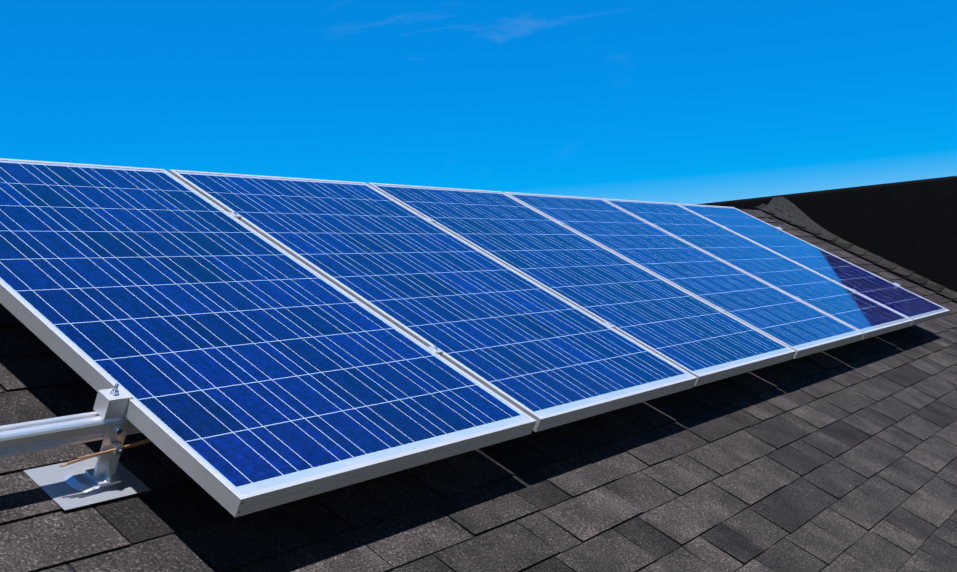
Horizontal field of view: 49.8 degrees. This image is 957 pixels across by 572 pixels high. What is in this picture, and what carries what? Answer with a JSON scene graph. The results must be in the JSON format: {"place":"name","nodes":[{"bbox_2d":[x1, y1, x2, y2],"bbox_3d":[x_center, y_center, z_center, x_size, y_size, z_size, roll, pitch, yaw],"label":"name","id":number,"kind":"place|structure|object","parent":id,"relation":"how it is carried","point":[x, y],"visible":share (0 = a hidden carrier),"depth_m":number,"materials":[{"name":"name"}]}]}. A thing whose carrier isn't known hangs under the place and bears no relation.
{"place":"outdoors","nodes":[
{"label":"outdoors","id":0,"kind":"place"},
{"bbox_2d":[0,0,956,203],"label":"sky","id":1,"kind":"structure","parent":0,"point":[667,101],"materials":[{"name":"blue"}]},
{"bbox_2d":[739,209,773,217],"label":"roof shingles","id":2,"kind":"object","parent":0,"point":[756,213],"visible":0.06,"depth_m":9.07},
{"bbox_2d":[763,196,953,293],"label":"roof shingles","id":3,"kind":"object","parent":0,"point":[783,208],"depth_m":9.35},
{"label":"ground","id":4,"kind":"structure","parent":0,"visible":0},
{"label":"house","id":5,"kind":"structure","parent":4,"relation":"on"},
{"bbox_2d":[0,212,956,571],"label":"roof","id":6,"kind":"structure","parent":5,"relation":"on","point":[842,458],"depth_m":2.86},
{"bbox_2d":[23,456,150,509],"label":"flashing plates","id":7,"kind":"object","parent":6,"relation":"on","point":[71,486],"visible":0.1,"depth_m":2.04,"materials":[{"name":"silver metal"}]},
{"bbox_2d":[84,420,129,486],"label":"foot brackets","id":8,"kind":"object","parent":6,"relation":"on","point":[101,473],"visible":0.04,"depth_m":2.05,"materials":[{"name":"silver metal"}]},
{"bbox_2d":[0,411,140,457],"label":"mounting rail","id":9,"kind":"object","parent":8,"relation":"attached to","point":[33,436],"depth_m":1.93,"materials":[{"name":"silver metal"}]},
{"bbox_2d":[0,158,535,517],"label":"solar panel frame","id":10,"kind":"object","parent":9,"relation":"on","point":[210,480],"visible":0.65,"depth_m":2.12,"materials":[{"name":"silver metal"}]},
{"bbox_2d":[0,161,527,493],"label":"solar panel","id":11,"kind":"object","parent":10,"relation":"in","point":[239,357],"visible":1,"depth_m":2.52,"materials":[{"name":"blue glass"}]},
{"bbox_2d":[169,170,696,431],"bbox_3d":[-0.164,-0.026,3.499,1.650,0.040,0.990,31,20,30],"label":"solar panel frame","id":12,"kind":"object","parent":9,"relation":"on","point":[555,419],"visible":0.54,"depth_m":3.10,"materials":[{"name":"silver metal"}]},
{"bbox_2d":[177,172,691,415],"bbox_3d":[-0.158,-0.041,3.494,1.630,0.001,0.970,31,20,30],"label":"solar panel","id":13,"kind":"object","parent":12,"relation":"in","point":[536,349],"visible":1,"depth_m":3.40,"materials":[{"name":"blue glass"}]},
{"bbox_2d":[93,212,900,419],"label":"panel clamps","id":14,"kind":"object","parent":9,"relation":"attached to","point":[110,403],"visible":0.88,"depth_m":2.02,"materials":[{"name":"silver metal"}]},
{"bbox_2d":[368,183,795,386],"bbox_3d":[0.424,-0.064,4.322,1.650,0.040,0.990,31,20,30],"label":"solar panel frame","id":15,"kind":"object","parent":14,"relation":"attached to","point":[719,374],"visible":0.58,"depth_m":3.96,"materials":[{"name":"silver metal"}]},
{"bbox_2d":[375,185,790,373],"bbox_3d":[0.430,-0.079,4.317,1.630,0.001,0.970,31,20,30],"label":"solar panel","id":16,"kind":"object","parent":15,"relation":"in","point":[688,331],"visible":1,"depth_m":4.24,"materials":[{"name":"blue glass"}]},
{"bbox_2d":[504,192,863,358],"bbox_3d":[1.014,-0.100,5.144,1.650,0.040,0.990,31,20,30],"label":"solar panel frame","id":17,"kind":"object","parent":9,"relation":"on","point":[816,348],"visible":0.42,"depth_m":4.82,"materials":[{"name":"silver metal"}]},
{"bbox_2d":[508,193,860,348],"bbox_3d":[1.020,-0.116,5.139,1.630,0.001,0.970,31,20,30],"label":"solar panel","id":18,"kind":"object","parent":17,"relation":"in","point":[781,316],"visible":1,"depth_m":5.08,"materials":[{"name":"blue glass"}]},
{"bbox_2d":[602,198,912,339],"bbox_3d":[1.603,-0.138,5.966,1.650,0.040,0.990,31,20,30],"label":"solar panel frame","id":19,"kind":"object","parent":9,"relation":"on","point":[885,329],"visible":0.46,"depth_m":5.67,"materials":[{"name":"silver metal"}]},
{"bbox_2d":[607,200,909,330],"bbox_3d":[1.609,-0.153,5.961,1.630,0.001,0.970,31,20,30],"label":"solar panel","id":20,"kind":"object","parent":19,"relation":"in","point":[848,306],"visible":1,"depth_m":5.91,"materials":[{"name":"blue glass"}]},
{"bbox_2d":[676,203,949,325],"bbox_3d":[2.191,-0.175,6.788,1.650,0.040,0.990,31,20,30],"label":"solar panel frame","id":21,"kind":"object","parent":9,"relation":"on","point":[925,318],"visible":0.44,"depth_m":6.52,"materials":[{"name":"silver metal"}]},
{"bbox_2d":[682,205,946,318],"bbox_3d":[2.197,-0.191,6.784,1.630,0.001,0.970,31,20,30],"label":"solar panel","id":22,"kind":"object","parent":21,"relation":"in","point":[873,287],"visible":1,"depth_m":6.74,"materials":[{"name":"blue glass"}]},
{"bbox_2d":[60,439,151,466],"bbox_3d":[-0.486,0.310,2.365,0.019,0.034,1.028,31,20,30],"label":"ground wire","id":23,"kind":"object","parent":8,"relation":"attached to","point":[85,457],"visible":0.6,"depth_m":2.01,"materials":[{"name":"brown"}]},
{"bbox_2d":[109,441,124,454],"bbox_3d":[-0.714,0.321,2.040,0.026,0.016,0.018,31,20,30],"label":"ground lug","id":24,"kind":"object","parent":8,"relation":"attached to","point":[118,446],"visible":1,"depth_m":2.03,"materials":[{"name":"silver metal"}]},
{"bbox_2d":[755,203,956,301],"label":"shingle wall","id":25,"kind":"structure","parent":6,"relation":"on","point":[907,274],"depth_m":8.90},
{"bbox_2d":[695,176,956,291],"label":"parapet wall","id":26,"kind":"structure","parent":5,"relation":"on","point":[910,225],"depth_m":8.90,"materials":[{"name":"black"}]}
]}

